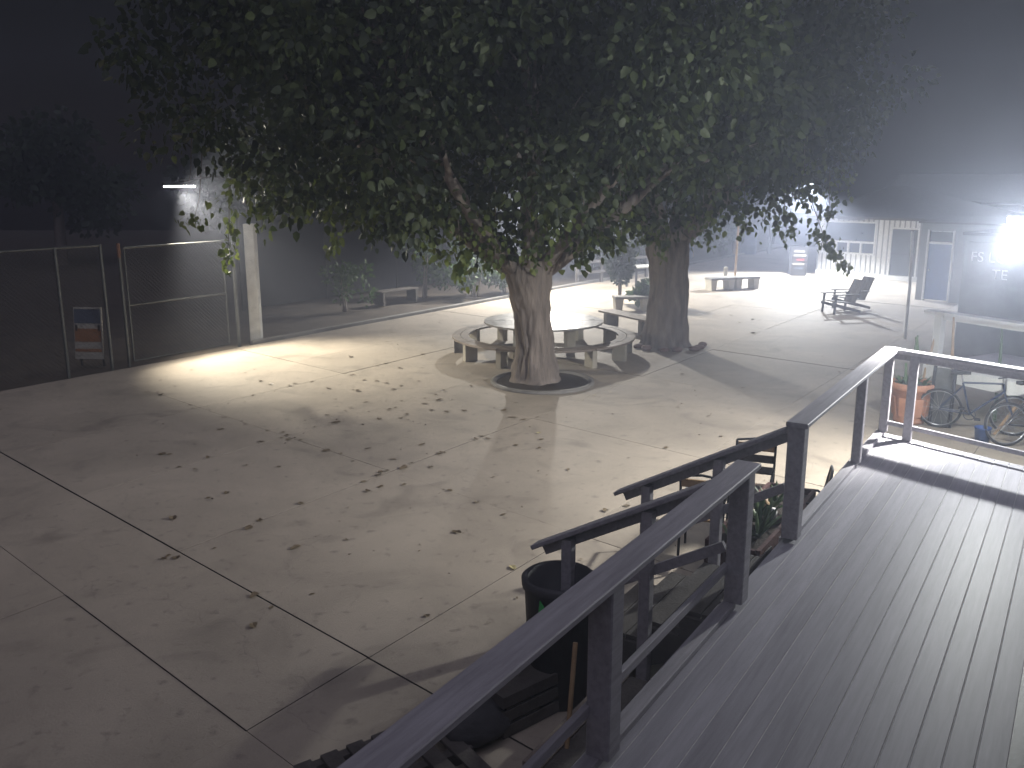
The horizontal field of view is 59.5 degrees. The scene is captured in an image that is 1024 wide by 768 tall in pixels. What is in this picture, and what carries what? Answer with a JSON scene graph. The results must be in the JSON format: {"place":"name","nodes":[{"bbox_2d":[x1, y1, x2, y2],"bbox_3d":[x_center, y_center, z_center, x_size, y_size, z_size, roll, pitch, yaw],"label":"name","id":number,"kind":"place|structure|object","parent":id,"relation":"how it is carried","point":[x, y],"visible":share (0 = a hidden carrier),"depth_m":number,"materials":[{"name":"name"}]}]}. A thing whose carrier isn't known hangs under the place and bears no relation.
{"place":"outdoors","nodes":[
{"label":"outdoors","id":0,"kind":"place"},
{"bbox_2d":[0,230,811,390],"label":"ground","id":1,"kind":"structure","parent":0,"point":[288,318],"depth_m":29.58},
{"bbox_2d":[0,244,113,383],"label":"chain link fence","id":2,"kind":"object","parent":1,"relation":"on","point":[64,330],"visible":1,"depth_m":17.96,"materials":[{"name":"metal"}]},
{"bbox_2d":[0,104,148,265],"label":"dark tree","id":3,"kind":"object","parent":1,"relation":"on","point":[56,185],"visible":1,"depth_m":40.06,"materials":[{"name":"green plant"}]},
{"bbox_2d":[73,307,105,365],"bbox_3d":[-9.000,-0.998,19.063,0.620,1.270,0.156,1,13,5],"label":"poster stand","id":4,"kind":"object","parent":1,"relation":"on","point":[96,310],"visible":0.88,"depth_m":19.02,"materials":[{"name":"metal"}]},
{"bbox_2d":[162,175,262,340],"bbox_3d":[-6.884,-2.834,21.032,0.628,4.060,2.326,11,17,39],"label":"street lamp","id":5,"kind":"object","parent":1,"relation":"on","point":[252,280],"visible":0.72,"depth_m":21.81,"materials":[{"name":"metal"}]},
{"bbox_2d":[162,121,316,233],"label":"dark tree","id":6,"kind":"object","parent":1,"relation":"on","point":[209,187],"visible":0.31,"depth_m":44.60,"materials":[{"name":"green plant"}]},
{"bbox_2d":[317,259,378,311],"bbox_3d":[-4.982,-2.966,26.883,1.859,1.598,1.548,0,13,0],"label":"leafy shrub","id":7,"kind":"object","parent":1,"relation":"on","point":[341,271],"visible":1,"depth_m":26.88,"materials":[{"name":"green plant"}]},
{"bbox_2d":[374,286,418,305],"bbox_3d":[-3.711,-2.811,28.713,0.428,0.460,1.600,11,17,39],"label":"garden bench","id":8,"kind":"object","parent":1,"relation":"on","point":[412,295],"visible":0.94,"depth_m":28.56,"materials":[{"name":"grey concrete"}]},
{"bbox_2d":[396,233,451,297],"bbox_3d":[-2.915,-4.037,29.931,1.931,2.310,1.173,0,13,0],"label":"leafy shrub","id":9,"kind":"object","parent":1,"relation":"on","point":[426,277],"visible":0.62,"depth_m":29.86,"materials":[{"name":"green plant"}]},
{"bbox_2d":[441,236,506,296],"bbox_3d":[-1.000,-4.299,30.187,2.658,2.711,1.989,-3,13,-15],"label":"leafy shrub","id":10,"kind":"object","parent":1,"relation":"on","point":[470,283],"visible":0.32,"depth_m":30.19,"materials":[{"name":"green plant"}]},
{"bbox_2d":[236,194,747,310],"bbox_3d":[3.676,-7.375,43.056,0.080,2.900,40.795,9,16,34],"label":"screened fence","id":11,"kind":"object","parent":1,"relation":"on","point":[289,267],"visible":0.15,"depth_m":29.24,"materials":[{"name":"metal"}]},
{"bbox_2d":[490,252,519,293],"bbox_3d":[-0.173,-3.943,30.988,1.229,1.661,1.933,0,13,0],"label":"leafy shrub","id":12,"kind":"object","parent":1,"relation":"on","point":[495,283],"visible":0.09,"depth_m":31.05,"materials":[{"name":"green plant"}]},
{"bbox_2d":[250,246,783,344],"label":"kerb","id":13,"kind":"structure","parent":1,"relation":"on","point":[312,331],"depth_m":26.41,"materials":[{"name":"grey concrete"}]},
{"bbox_2d":[570,221,645,266],"bbox_3d":[4.207,-5.991,37.616,4.976,2.672,2.149,0,13,0],"label":"leafy shrub","id":14,"kind":"object","parent":1,"relation":"on","point":[639,252],"visible":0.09,"depth_m":37.67,"materials":[{"name":"green plant"}]},
{"bbox_2d":[689,247,693,258],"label":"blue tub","id":15,"kind":"object","parent":1,"relation":"on","point":[690,254],"visible":0.19,"depth_m":44.60,"materials":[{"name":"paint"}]},
{"bbox_2d":[698,218,745,255],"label":"leafy shrub","id":16,"kind":"object","parent":1,"relation":"on","point":[720,242],"visible":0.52,"depth_m":45.73,"materials":[{"name":"green plant"}]},
{"bbox_2d":[771,212,819,246],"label":"fence","id":17,"kind":"object","parent":1,"relation":"on","point":[802,236],"visible":0.14,"depth_m":52.71,"materials":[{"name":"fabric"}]},
{"bbox_2d":[0,246,1023,767],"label":"pavement","id":18,"kind":"structure","parent":0,"point":[122,644],"depth_m":11.44,"materials":[{"name":"concrete"}]},
{"bbox_2d":[116,235,240,367],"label":"chain link gate","id":19,"kind":"structure","parent":18,"relation":"on","point":[129,309],"depth_m":19.95,"materials":[{"name":"metal"}]},
{"bbox_2d":[249,622,256,627],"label":"fallen leaf","id":20,"kind":"object","parent":18,"relation":"on","point":[253,624],"visible":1,"depth_m":8.09,"materials":[{"name":"brown plant"}]},
{"bbox_2d":[249,591,260,597],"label":"fallen leaf","id":21,"kind":"object","parent":18,"relation":"on","point":[254,593],"visible":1,"depth_m":8.67,"materials":[{"name":"brown plant"}]},
{"bbox_2d":[293,730,490,767],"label":"wooden pallet","id":22,"kind":"object","parent":18,"relation":"on","point":[455,754],"visible":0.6,"depth_m":6.07,"materials":[{"name":"brown wood"}]},
{"bbox_2d":[0,298,947,614],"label":"leaf litter","id":23,"kind":"object","parent":18,"relation":"on","point":[546,414],"visible":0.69,"depth_m":15.32,"materials":[{"name":"brown plant"}]},
{"bbox_2d":[446,698,509,747],"bbox_3d":[-0.286,2.407,6.446,0.555,0.310,0.463,-5,14,-22],"label":"rubbish bag","id":24,"kind":"object","parent":18,"relation":"on","point":[487,721],"visible":0.42,"depth_m":6.28,"materials":[{"name":"plastic"}]},
{"bbox_2d":[490,664,558,738],"bbox_3d":[0.020,2.322,6.745,0.560,0.330,0.420,-11,17,-39],"label":"wooden crate","id":25,"kind":"object","parent":18,"relation":"on","point":[528,681],"visible":0.48,"depth_m":6.58,"materials":[{"name":"brown wood"}]},
{"bbox_2d":[491,370,593,394],"bbox_3d":[0.600,-0.061,17.690,2.040,0.060,2.040,0,13,0],"label":"ring","id":26,"kind":"object","parent":18,"relation":"on","point":[570,382],"visible":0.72,"depth_m":17.27,"materials":[{"name":"concrete"}]},
{"bbox_2d":[78,0,854,385],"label":"mulberry tree","id":27,"kind":"object","parent":26,"relation":"in","point":[430,78],"visible":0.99,"depth_m":14.58,"materials":[{"name":"green plant"}]},
{"bbox_2d":[452,323,634,368],"bbox_3d":[0.720,-0.939,20.669,4.200,0.430,4.200,0,13,0],"label":"ring bench","id":28,"kind":"object","parent":18,"relation":"on","point":[467,343],"visible":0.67,"depth_m":19.70,"materials":[{"name":"grey concrete"}]},
{"bbox_2d":[484,312,602,357],"bbox_3d":[0.720,-1.096,20.632,2.720,0.753,2.692,0,13,0],"label":"round table","id":29,"kind":"object","parent":18,"relation":"on","point":[568,324],"visible":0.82,"depth_m":20.24,"materials":[{"name":"grey concrete"}]},
{"bbox_2d":[521,560,592,711],"bbox_3d":[0.360,1.939,6.893,0.580,1.020,0.580,0,13,0],"label":"waste bin","id":30,"kind":"object","parent":18,"relation":"on","point":[541,583],"visible":0.48,"depth_m":6.73,"materials":[{"name":"black plastic"}]},
{"bbox_2d":[564,642,577,748],"bbox_3d":[0.356,2.204,5.677,0.031,1.060,0.393,4,14,16],"label":"broom handle","id":31,"kind":"object","parent":18,"relation":"on","point":[571,685],"visible":0.68,"depth_m":5.69,"materials":[{"name":"beige wood"}]},
{"bbox_2d":[522,675,647,767],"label":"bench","id":32,"kind":"object","parent":18,"relation":"on","point":[561,756],"visible":0.26,"depth_m":5.75,"materials":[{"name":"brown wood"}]},
{"bbox_2d":[575,254,647,282],"bbox_3d":[3.987,-4.508,35.041,4.300,0.920,0.140,-11,17,-41],"label":"rail fence","id":33,"kind":"object","parent":18,"relation":"on","point":[578,273],"visible":0.39,"depth_m":34.52,"materials":[{"name":"grey wood"}]},
{"bbox_2d":[604,236,636,294],"bbox_3d":[3.433,-3.643,28.516,1.067,2.169,1.069,-7,15,-27],"label":"topiary shrub","id":34,"kind":"object","parent":18,"relation":"on","point":[622,268],"visible":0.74,"depth_m":28.30,"materials":[{"name":"green plant"}]},
{"bbox_2d":[598,309,645,335],"bbox_3d":[3.050,-1.609,23.541,0.500,0.445,2.000,-7,15,-29],"label":"plank bench","id":35,"kind":"object","parent":18,"relation":"on","point":[611,317],"visible":0.61,"depth_m":23.81,"materials":[{"name":"grey concrete"}]},
{"bbox_2d":[612,295,648,310],"bbox_3d":[3.620,-2.444,27.146,1.110,0.450,0.480,-1,13,-5],"label":"slab bench","id":36,"kind":"object","parent":18,"relation":"on","point":[618,300],"visible":0.74,"depth_m":26.96,"materials":[{"name":"grey concrete"}]},
{"bbox_2d":[625,264,648,286],"bbox_3d":[4.900,-3.995,33.151,1.400,0.770,0.700,-7,15,-29],"label":"white table","id":37,"kind":"object","parent":18,"relation":"on","point":[642,266],"visible":0.2,"depth_m":32.66,"materials":[{"name":"paint"}]},
{"bbox_2d":[625,277,649,306],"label":"leafy shrub","id":38,"kind":"object","parent":18,"relation":"on","point":[642,287],"visible":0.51,"depth_m":27.33,"materials":[{"name":"green plant"}]},
{"bbox_2d":[633,344,642,348],"bbox_3d":[2.998,-0.901,21.265,0.221,0.117,0.271,6,14,24],"label":"edging stone","id":39,"kind":"object","parent":18,"relation":"on","point":[637,346],"visible":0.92,"depth_m":21.18,"materials":[{"name":"grey stone"}]},
{"bbox_2d":[641,345,651,350],"bbox_3d":[3.150,-0.845,20.989,0.229,0.138,0.259,12,17,41],"label":"edging stone","id":40,"kind":"object","parent":18,"relation":"on","point":[646,347],"visible":1,"depth_m":20.91,"materials":[{"name":"grey stone"}]},
{"bbox_2d":[530,426,787,681],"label":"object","id":41,"kind":"structure","parent":18,"relation":"on","point":[650,608],"depth_m":6.94,"materials":[{"name":"grey wood"}]},
{"bbox_2d":[658,347,668,351],"bbox_3d":[3.530,-0.797,20.828,0.262,0.110,0.242,0,13,-1],"label":"edging stone","id":42,"kind":"object","parent":18,"relation":"on","point":[663,349],"visible":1,"depth_m":20.75,"materials":[{"name":"grey stone"}]},
{"bbox_2d":[671,347,682,351],"bbox_3d":[3.835,-0.799,20.802,0.236,0.132,0.278,8,15,31],"label":"edging stone","id":43,"kind":"object","parent":18,"relation":"on","point":[676,349],"visible":1,"depth_m":20.72,"materials":[{"name":"grey stone"}]},
{"bbox_2d":[337,346,1023,767],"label":"railing","id":44,"kind":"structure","parent":18,"relation":"on","point":[869,612],"depth_m":5.66,"materials":[{"name":"grey wood"}]},
{"bbox_2d":[688,346,699,350],"bbox_3d":[4.255,-0.825,20.921,0.275,0.127,0.230,0,13,-1],"label":"edging stone","id":45,"kind":"object","parent":18,"relation":"on","point":[693,348],"visible":1,"depth_m":20.84,"materials":[{"name":"grey stone"}]},
{"bbox_2d":[450,0,940,349],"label":"mulberry tree","id":46,"kind":"object","parent":18,"relation":"on","point":[667,251],"visible":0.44,"depth_m":19.29,"materials":[{"name":"green plant"}]},
{"bbox_2d":[677,474,728,555],"bbox_3d":[2.037,1.349,9.511,0.468,0.996,0.571,5,14,19],"label":"metal chair","id":47,"kind":"object","parent":18,"relation":"on","point":[687,483],"visible":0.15,"depth_m":9.25,"materials":[{"name":"black metal"}]},
{"bbox_2d":[704,275,760,290],"bbox_3d":[7.950,-3.636,32.310,2.060,0.450,0.480,-5,14,-19],"label":"slab bench","id":48,"kind":"object","parent":18,"relation":"on","point":[732,282],"visible":1,"depth_m":32.15,"materials":[{"name":"grey concrete"}]},
{"bbox_2d":[723,267,727,275],"bbox_3d":[7.750,-4.089,32.514,0.120,0.320,0.120,0,13,0],"label":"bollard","id":49,"kind":"object","parent":48,"relation":"on","point":[725,271],"visible":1,"depth_m":32.45,"materials":[{"name":"grey concrete"}]},
{"bbox_2d":[734,226,738,275],"bbox_3d":[8.260,-4.838,32.956,0.100,2.501,0.080,0,13,0],"label":"thin pole","id":50,"kind":"object","parent":18,"relation":"on","point":[736,254],"visible":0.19,"depth_m":32.94,"materials":[{"name":"beige wood"}]},
{"bbox_2d":[740,226,757,254],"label":"blue barrel","id":51,"kind":"object","parent":18,"relation":"on","point":[748,245],"visible":0.58,"depth_m":46.81,"materials":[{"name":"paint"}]},
{"bbox_2d":[734,437,776,492],"bbox_3d":[2.763,1.164,10.312,0.468,0.996,0.571,5,14,19],"label":"metal chair","id":52,"kind":"object","parent":18,"relation":"on","point":[764,459],"visible":0.29,"depth_m":10.42,"materials":[{"name":"black metal"}]},
{"bbox_2d":[704,481,815,565],"bbox_3d":[2.563,1.508,8.971,0.619,0.925,1.936,8,15,32],"label":"potted plant","id":53,"kind":"object","parent":18,"relation":"on","point":[766,530],"visible":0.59,"depth_m":8.56,"materials":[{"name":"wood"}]},
{"bbox_2d":[767,217,771,253],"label":"timber post","id":54,"kind":"object","parent":18,"relation":"on","point":[769,239],"visible":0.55,"depth_m":47.23,"materials":[{"name":"grey wood"}]},
{"bbox_2d":[788,245,808,275],"bbox_3d":[11.750,-5.065,36.804,0.620,1.200,1.061,2,13,10],"label":"sandwich board","id":55,"kind":"object","parent":18,"relation":"on","point":[798,256],"visible":0.99,"depth_m":36.47,"materials":[{"name":"metal"}]},
{"bbox_2d":[776,465,833,504],"bbox_3d":[3.086,1.344,9.533,0.571,0.996,0.468,5,14,19],"label":"metal chair","id":56,"kind":"object","parent":18,"relation":"on","point":[830,474],"visible":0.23,"depth_m":9.53,"materials":[{"name":"black metal"}]},
{"bbox_2d":[820,279,864,314],"bbox_3d":[9.869,-2.614,26.729,1.087,0.974,0.710,-3,13,-15],"label":"garden chair","id":57,"kind":"object","parent":18,"relation":"on","point":[853,292],"visible":1,"depth_m":26.71,"materials":[{"name":"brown wood"}]},
{"bbox_2d":[831,276,874,310],"bbox_3d":[10.469,-2.794,27.508,1.087,0.974,0.710,-3,13,-15],"label":"garden chair","id":58,"kind":"object","parent":18,"relation":"on","point":[868,283],"visible":0.67,"depth_m":27.46,"materials":[{"name":"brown wood"}]},
{"bbox_2d":[903,231,913,338],"bbox_3d":[9.837,-2.418,22.230,0.141,2.712,0.088,0,13,0],"label":"slender pole","id":59,"kind":"object","parent":18,"relation":"on","point":[909,287],"visible":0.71,"depth_m":22.21,"materials":[{"name":"grey metal"}]},
{"bbox_2d":[804,186,1015,281],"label":"cottage","id":60,"kind":"structure","parent":18,"relation":"on","point":[873,230],"depth_m":35.69,"materials":[{"name":"white paint"}]},
{"bbox_2d":[822,220,876,255],"bbox_3d":[13.672,-5.942,36.320,0.120,1.320,2.240,-12,18,-42],"label":"window frame","id":61,"kind":"structure","parent":60,"relation":"in","point":[853,234],"depth_m":36.24,"materials":[{"name":"white paint"}]},
{"bbox_2d":[886,227,919,276],"bbox_3d":[15.222,-5.136,34.825,0.110,1.840,1.140,-12,18,-42],"label":"door","id":62,"kind":"structure","parent":60,"relation":"in","point":[898,263],"depth_m":34.88,"materials":[{"name":"white paint"}]},
{"bbox_2d":[891,337,934,424],"bbox_3d":[6.580,-0.067,14.712,0.702,1.411,0.702,0,13,0],"label":"potted plant","id":63,"kind":"object","parent":18,"relation":"on","point":[899,392],"visible":0.61,"depth_m":14.62,"materials":[{"name":"ceramic"}]},
{"bbox_2d":[922,339,933,378],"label":"plant stalk","id":64,"kind":"object","parent":18,"relation":"on","point":[930,351],"visible":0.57,"depth_m":15.22,"materials":[{"name":"green plant"}]},
{"bbox_2d":[927,366,956,427],"bbox_3d":[6.950,0.164,14.457,0.356,1.077,0.060,9,16,34],"label":"grey upright","id":65,"kind":"object","parent":18,"relation":"on","point":[943,378],"visible":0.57,"depth_m":14.44,"materials":[{"name":"concrete"}]},
{"bbox_2d":[950,317,954,368],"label":"plant stalk","id":66,"kind":"object","parent":18,"relation":"on","point":[953,336],"visible":0.43,"depth_m":14.80,"materials":[{"name":"green plant"}]},
{"bbox_2d":[886,174,1023,212],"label":"roof","id":67,"kind":"structure","parent":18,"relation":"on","point":[1004,191],"depth_m":39.38,"materials":[{"name":"white paint"}]},
{"bbox_2d":[921,369,1023,435],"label":"bicycle","id":68,"kind":"object","parent":18,"relation":"on","point":[954,395],"visible":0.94,"depth_m":14.14,"materials":[{"name":"metal"}]},
{"bbox_2d":[922,309,1023,397],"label":"porch","id":69,"kind":"object","parent":18,"relation":"on","point":[1013,388],"visible":0.53,"depth_m":14.62,"materials":[{"name":"white paint"}]},
{"bbox_2d":[974,425,991,442],"bbox_3d":[7.150,0.778,13.624,0.252,0.255,0.252,0,13,0],"label":"blue bucket","id":70,"kind":"object","parent":18,"relation":"on","point":[979,432],"visible":0.63,"depth_m":13.55,"materials":[{"name":"paint"}]},
{"bbox_2d":[954,227,1023,357],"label":"sign building","id":71,"kind":"structure","parent":18,"relation":"on","point":[992,281],"depth_m":18.75,"materials":[{"name":"painted wood"},{"name":"glass"}]},
{"bbox_2d":[992,329,1003,421],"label":"plant stalk","id":72,"kind":"object","parent":18,"relation":"on","point":[994,414],"visible":0.33,"depth_m":14.62,"materials":[{"name":"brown plant"}]},
{"bbox_2d":[984,381,1023,445],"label":"bicycle","id":73,"kind":"object","parent":18,"relation":"on","point":[1001,443],"visible":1,"depth_m":13.45,"materials":[{"name":"metal"}]},
{"bbox_2d":[993,400,1022,434],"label":"plank offcut","id":74,"kind":"object","parent":18,"relation":"on","point":[996,431],"visible":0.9,"depth_m":14.03,"materials":[{"name":"beige wood"}]},
{"bbox_2d":[1007,667,1023,767],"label":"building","id":75,"kind":"structure","parent":18,"relation":"on","point":[1016,756],"depth_m":4.69,"materials":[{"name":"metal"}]},
{"bbox_2d":[0,0,1023,229],"label":"sky","id":76,"kind":"structure","parent":0,"point":[971,121],"materials":[{"name":"black"}]},
{"bbox_2d":[915,216,1006,303],"bbox_3d":[15.046,-4.047,29.178,2.400,2.660,2.800,-12,18,-42],"label":"blue door shed","id":77,"kind":"structure","parent":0,"point":[940,267],"depth_m":28.87,"materials":[{"name":"paint"}]},
{"bbox_2d":[924,244,951,300],"bbox_3d":[13.800,-3.617,29.024,0.099,1.790,0.740,-12,18,-42],"label":"door","id":78,"kind":"structure","parent":77,"relation":"in","point":[939,255],"depth_m":29.03,"materials":[{"name":"blue paint"}]},
{"bbox_2d":[1007,213,1023,248],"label":"flood light","id":79,"kind":"object","parent":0,"point":[1015,230],"visible":1,"depth_m":10.45,"materials":[{"name":"metal"}]}
]}

